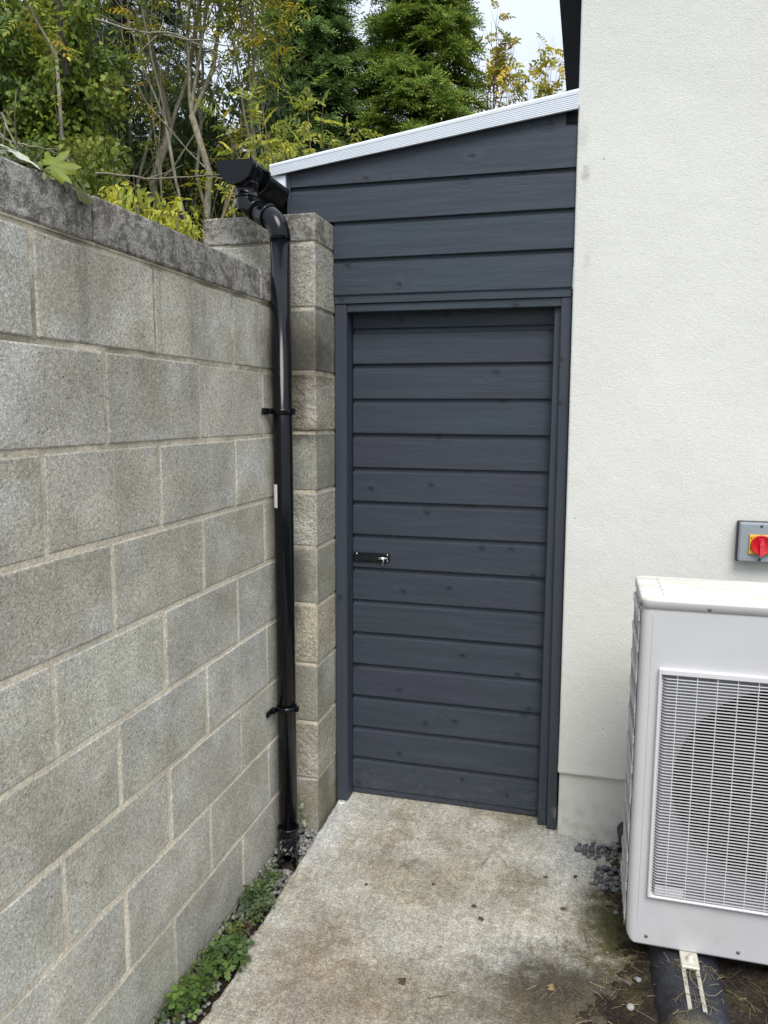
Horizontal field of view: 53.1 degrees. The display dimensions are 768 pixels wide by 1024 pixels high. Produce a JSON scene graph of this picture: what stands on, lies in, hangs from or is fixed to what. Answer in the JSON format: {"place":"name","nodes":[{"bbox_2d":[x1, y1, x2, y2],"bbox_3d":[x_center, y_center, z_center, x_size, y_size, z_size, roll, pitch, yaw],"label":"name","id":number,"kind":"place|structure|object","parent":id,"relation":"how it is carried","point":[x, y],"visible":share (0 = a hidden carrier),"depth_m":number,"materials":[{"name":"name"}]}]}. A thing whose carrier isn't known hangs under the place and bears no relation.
{"place":"outdoors","nodes":[
{"label":"outdoors","id":0,"kind":"place"},
{"bbox_2d":[67,0,229,163],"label":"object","id":1,"kind":"object","parent":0,"point":[114,4],"visible":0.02,"depth_m":14.68,"materials":[{"name":"green plant"}]},
{"bbox_2d":[5,5,314,242],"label":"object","id":2,"kind":"object","parent":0,"point":[275,117],"visible":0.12,"depth_m":9.55,"materials":[{"name":"green plant"}]},
{"bbox_2d":[171,113,239,240],"bbox_3d":[-3.254,-3.651,14.029,3.066,6.970,3.195,2,8,15],"label":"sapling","id":3,"kind":"object","parent":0,"point":[209,134],"visible":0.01,"depth_m":13.36,"materials":[{"name":"green plant"}]},
{"bbox_2d":[222,186,234,217],"bbox_3d":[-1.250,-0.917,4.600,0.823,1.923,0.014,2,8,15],"label":"garden stake","id":4,"kind":"object","parent":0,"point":[227,204],"visible":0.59,"depth_m":4.39,"materials":[{"name":"beige wood"}]},
{"bbox_2d":[4,0,573,288],"label":"sky","id":5,"kind":"structure","parent":0,"point":[543,17],"materials":[{"name":"white"}]},
{"bbox_2d":[199,791,636,1023],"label":"path","id":6,"kind":"structure","parent":0,"point":[311,939],"depth_m":2.45,"materials":[{"name":"concrete"}]},
{"bbox_2d":[398,977,405,985],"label":"dead leaf","id":7,"kind":"object","parent":6,"relation":"on","point":[402,981],"visible":1,"depth_m":2.21,"materials":[{"name":"brown plant"}]},
{"bbox_2d":[269,88,579,833],"bbox_3d":[0.498,-0.297,4.380,1.153,2.735,2.994,2,8,15],"label":"lean to shed","id":8,"kind":"object","parent":6,"relation":"on","point":[453,264],"visible":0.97,"depth_m":2.99,"materials":[{"name":"grey wood"}]},
{"bbox_2d":[216,158,288,213],"bbox_3d":[-0.092,-1.331,4.210,0.137,0.155,3.268,2,8,15],"label":"gutter","id":9,"kind":"object","parent":8,"relation":"attached to","point":[235,172],"visible":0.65,"depth_m":2.68,"materials":[{"name":"black plastic"}]},
{"bbox_2d":[353,309,554,815],"bbox_3d":[0.255,0.209,3.087,0.786,2.027,0.085,2,8,15],"label":"door","id":10,"kind":"structure","parent":8,"relation":"in","point":[452,410],"depth_m":3.06,"materials":[{"name":"grey wood"}]},
{"bbox_2d":[351,820,576,1012],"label":"straw bits","id":11,"kind":"object","parent":6,"relation":"on","point":[439,952],"visible":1,"depth_m":2.33,"materials":[{"name":"brown plant"}]},
{"bbox_2d":[545,984,553,990],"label":"dead leaf","id":12,"kind":"object","parent":6,"relation":"on","point":[551,987],"visible":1,"depth_m":2.19,"materials":[{"name":"orange plant"}]},
{"bbox_2d":[575,846,582,850],"bbox_3d":[0.728,1.260,2.882,0.031,0.016,0.027,-7,18,1],"label":"pebble","id":13,"kind":"object","parent":6,"relation":"on","point":[578,848],"visible":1,"depth_m":2.88,"materials":[{"name":"stone"}]},
{"bbox_2d":[588,848,594,852],"bbox_3d":[0.775,1.263,2.872,0.026,0.018,0.022,-4,9,-31],"label":"pebble","id":14,"kind":"object","parent":6,"relation":"on","point":[591,850],"visible":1,"depth_m":2.87,"materials":[{"name":"stone"}]},
{"bbox_2d":[600,885,605,890],"bbox_3d":[0.753,1.292,2.645,0.021,0.013,0.024,-7,11,24],"label":"pebble","id":15,"kind":"object","parent":6,"relation":"on","point":[602,887],"visible":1,"depth_m":2.64,"materials":[{"name":"stone"}]},
{"bbox_2d":[612,876,619,880],"bbox_3d":[0.813,1.285,2.698,0.024,0.013,0.022,-7,8,-22],"label":"pebble","id":16,"kind":"object","parent":6,"relation":"on","point":[615,878],"visible":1,"depth_m":2.69,"materials":[{"name":"stone"}]},
{"bbox_2d":[557,772,558,804],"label":"ground","id":17,"kind":"structure","parent":0,"point":[558,788],"depth_m":3.48,"materials":[{"name":"grey concrete"}]},
{"bbox_2d":[0,0,133,206],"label":"ivy tree","id":18,"kind":"object","parent":17,"relation":"on","point":[87,113],"visible":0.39,"depth_m":7.14,"materials":[{"name":"green plant"}]},
{"bbox_2d":[28,129,132,202],"bbox_3d":[-2.748,-1.328,6.913,1.711,4.212,1.058,5,9,30],"label":"ivy shrub","id":19,"kind":"object","parent":17,"relation":"on","point":[88,179],"visible":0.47,"depth_m":6.32,"materials":[{"name":"green plant"}]},
{"bbox_2d":[0,0,163,225],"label":"ash tree","id":20,"kind":"object","parent":17,"relation":"on","point":[54,52],"visible":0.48,"depth_m":6.69,"materials":[{"name":"green plant"}]},
{"bbox_2d":[0,89,80,172],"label":"bare branch","id":21,"kind":"object","parent":20,"relation":"attached to","point":[3,138],"visible":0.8,"depth_m":4.69,"materials":[{"name":"brown plant"}]},
{"bbox_2d":[95,165,223,207],"bbox_3d":[-1.492,-2.389,5.625,1.236,0.217,0.384,3,8,21],"label":"bare branch","id":22,"kind":"object","parent":20,"relation":"attached to","point":[135,176],"visible":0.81,"depth_m":5.50,"materials":[{"name":"brown wood"}]},
{"bbox_2d":[94,14,239,66],"bbox_3d":[-1.683,-3.626,5.868,1.397,0.570,0.473,2,8,15],"label":"bare branch","id":23,"kind":"object","parent":20,"relation":"attached to","point":[157,33],"visible":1,"depth_m":5.83,"materials":[{"name":"brown plant"}]},
{"bbox_2d":[0,156,278,1023],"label":"block wall","id":24,"kind":"structure","parent":17,"relation":"on","point":[139,803],"depth_m":1.91,"materials":[{"name":"concrete"}]},
{"bbox_2d":[0,144,40,169],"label":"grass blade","id":25,"kind":"object","parent":24,"relation":"on","point":[19,155],"visible":1,"depth_m":1.51,"materials":[{"name":"plant"}]},
{"bbox_2d":[0,146,75,193],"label":"creeper sprig","id":26,"kind":"object","parent":24,"relation":"on","point":[14,158],"visible":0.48,"depth_m":1.55,"materials":[{"name":"green plant"}]},
{"bbox_2d":[39,151,80,183],"bbox_3d":[-0.679,-0.712,1.584,0.108,0.077,0.039,-2,8,-17],"label":"maple leaf","id":27,"kind":"object","parent":24,"relation":"on","point":[59,167],"visible":0.81,"depth_m":1.58,"materials":[{"name":"green plant"}]},
{"bbox_2d":[74,178,92,203],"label":"maple leaf","id":28,"kind":"object","parent":24,"relation":"on","point":[83,196],"visible":0.98,"depth_m":1.67,"materials":[{"name":"green plant"}]},
{"bbox_2d":[235,181,299,868],"bbox_3d":[-0.402,0.083,2.786,0.138,2.469,0.302,-5,9,-36],"label":"downpipe","id":29,"kind":"object","parent":24,"relation":"attached to","point":[270,218],"visible":1,"depth_m":2.73,"materials":[{"name":"black plastic"}]},
{"bbox_2d":[97,181,200,240],"bbox_3d":[-1.377,-0.480,4.756,1.128,3.104,0.922,2,8,15],"label":"yellow bush","id":30,"kind":"object","parent":17,"relation":"on","point":[175,223],"visible":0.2,"depth_m":4.28,"materials":[{"name":"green plant"}]},
{"bbox_2d":[66,0,310,243],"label":"ash tree","id":31,"kind":"object","parent":17,"relation":"on","point":[227,8],"visible":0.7,"depth_m":7.84,"materials":[{"name":"green plant"}]},
{"bbox_2d":[91,0,316,242],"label":"ash tree","id":32,"kind":"object","parent":17,"relation":"on","point":[163,150],"visible":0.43,"depth_m":8.61,"materials":[{"name":"green plant"}]},
{"bbox_2d":[155,833,311,1023],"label":"soil strip","id":33,"kind":"object","parent":17,"relation":"on","point":[222,979],"visible":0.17,"depth_m":2.29,"materials":[{"name":"brown soil"}]},
{"bbox_2d":[164,975,213,1020],"bbox_3d":[-0.543,1.358,2.136,0.124,0.076,0.139,-6,10,-39],"label":"buttercup plant","id":34,"kind":"object","parent":33,"relation":"on","point":[175,998],"visible":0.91,"depth_m":2.13,"materials":[{"name":"green plant"}]},
{"bbox_2d":[150,861,287,1023],"bbox_3d":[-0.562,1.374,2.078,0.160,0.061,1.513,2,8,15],"label":"ground cover","id":35,"kind":"object","parent":33,"relation":"on","point":[257,885],"visible":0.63,"depth_m":2.49,"materials":[{"name":"green plant"}]},
{"bbox_2d":[197,930,255,981],"bbox_3d":[-0.471,1.324,2.298,0.168,0.105,0.210,2,8,15],"label":"buttercup plant","id":36,"kind":"object","parent":33,"relation":"on","point":[230,940],"visible":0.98,"depth_m":2.28,"materials":[{"name":"green plant"}]},
{"bbox_2d":[219,921,244,936],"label":"buttercup plant","id":37,"kind":"object","parent":33,"relation":"on","point":[230,929],"visible":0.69,"depth_m":2.45,"materials":[{"name":"green plant"}]},
{"bbox_2d":[154,828,321,1023],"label":"gravel","id":38,"kind":"structure","parent":33,"relation":"on","point":[308,833],"depth_m":2.70,"materials":[{"name":"grey gravel"}]},
{"bbox_2d":[298,796,305,826],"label":"seedling","id":39,"kind":"object","parent":38,"relation":"on","point":[304,820],"visible":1,"depth_m":3.03,"materials":[{"name":"green plant"}]},
{"bbox_2d":[237,921,255,938],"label":"plant","id":40,"kind":"object","parent":33,"relation":"on","point":[247,924],"visible":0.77,"depth_m":2.46,"materials":[{"name":"green plant"}]},
{"bbox_2d":[252,892,275,915],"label":"buttercup plant","id":41,"kind":"object","parent":33,"relation":"on","point":[264,898],"visible":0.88,"depth_m":2.56,"materials":[{"name":"green plant"}]},
{"bbox_2d":[191,82,318,210],"bbox_3d":[-1.064,-1.215,6.409,1.732,4.116,1.064,2,8,15],"label":"sapling","id":42,"kind":"object","parent":17,"relation":"on","point":[254,153],"visible":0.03,"depth_m":6.18,"materials":[{"name":"green plant"}]},
{"bbox_2d":[204,213,338,830],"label":"block pillar","id":43,"kind":"structure","parent":17,"relation":"on","point":[245,240],"depth_m":2.92,"materials":[{"name":"concrete"}]},
{"bbox_2d":[194,72,382,237],"bbox_3d":[-0.904,-1.192,5.902,1.278,4.204,1.495,-4,9,-31],"label":"sapling","id":44,"kind":"object","parent":17,"relation":"on","point":[268,143],"visible":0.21,"depth_m":5.49,"materials":[{"name":"green plant"}]},
{"bbox_2d":[236,0,383,215],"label":"conifer tree","id":45,"kind":"object","parent":17,"relation":"on","point":[327,28],"visible":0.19,"depth_m":11.07,"materials":[{"name":"green plant"}]},
{"bbox_2d":[338,0,498,142],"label":"conifer tree","id":46,"kind":"object","parent":17,"relation":"on","point":[405,74],"visible":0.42,"depth_m":11.05,"materials":[{"name":"green plant"}]},
{"bbox_2d":[440,0,565,119],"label":"autumn tree","id":47,"kind":"object","parent":17,"relation":"on","point":[498,67],"visible":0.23,"depth_m":11.51,"materials":[{"name":"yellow plant"}]},
{"bbox_2d":[557,0,767,841],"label":"house","id":48,"kind":"structure","parent":17,"relation":"on","point":[667,470],"depth_m":2.66,"materials":[{"name":"paint"}]},
{"bbox_2d":[734,520,767,562],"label":"isolator switch","id":49,"kind":"object","parent":48,"relation":"attached to","point":[751,544],"visible":1,"depth_m":2.63,"materials":[{"name":"grey plastic"}]},
{"bbox_2d":[575,842,767,1023],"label":"soil","id":50,"kind":"structure","parent":0,"point":[757,974],"depth_m":2.16,"materials":[{"name":"brown soil"}]},
{"bbox_2d":[611,887,618,892],"bbox_3d":[0.789,1.294,2.634,0.026,0.013,0.024,-1,8,-9],"label":"pebble","id":51,"kind":"object","parent":50,"relation":"on","point":[615,889],"visible":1,"depth_m":2.63,"materials":[{"name":"stone"}]},
{"bbox_2d":[612,881,620,885],"bbox_3d":[0.806,1.289,2.672,0.025,0.014,0.027,-3,8,-23],"label":"pebble","id":52,"kind":"object","parent":50,"relation":"on","point":[616,883],"visible":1,"depth_m":2.66,"materials":[{"name":"stone"}]},
{"bbox_2d":[617,822,622,847],"bbox_3d":[1.005,1.220,2.757,0.158,0.110,0.428,-6,10,-41],"label":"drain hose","id":53,"kind":"object","parent":50,"relation":"on","point":[620,830],"visible":0.06,"depth_m":2.87,"materials":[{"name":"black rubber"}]},
{"bbox_2d":[482,937,767,1023],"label":"straw","id":54,"kind":"object","parent":50,"relation":"on","point":[633,982],"visible":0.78,"depth_m":2.19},
{"bbox_2d":[626,1003,633,1010],"bbox_3d":[0.674,1.353,2.105,0.021,0.017,0.020,2,8,15],"label":"pebble","id":55,"kind":"object","parent":50,"relation":"on","point":[630,1006],"visible":1,"depth_m":2.10,"materials":[{"name":"stone"}]},
{"bbox_2d":[634,977,640,982],"bbox_3d":[0.730,1.346,2.215,0.016,0.013,0.021,-5,9,-33],"label":"pebble","id":56,"kind":"object","parent":50,"relation":"on","point":[637,979],"visible":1,"depth_m":2.21,"materials":[{"name":"stone"}]},
{"bbox_2d":[647,945,730,1023],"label":"rubber foot","id":57,"kind":"object","parent":50,"relation":"on","point":[668,986],"visible":0.32,"depth_m":2.10},
{"bbox_2d":[644,952,733,1016],"bbox_3d":[0.842,1.312,2.117,0.243,0.074,0.250,-2,8,-20],"label":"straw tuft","id":58,"kind":"object","parent":57,"relation":"on","point":[680,966],"visible":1,"depth_m":2.10,"materials":[{"name":"beige plant"}]},
{"bbox_2d":[620,576,767,970],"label":"heat pump","id":59,"kind":"object","parent":57,"relation":"on","point":[694,870],"visible":1,"depth_m":2.17,"materials":[{"name":"white metal"}]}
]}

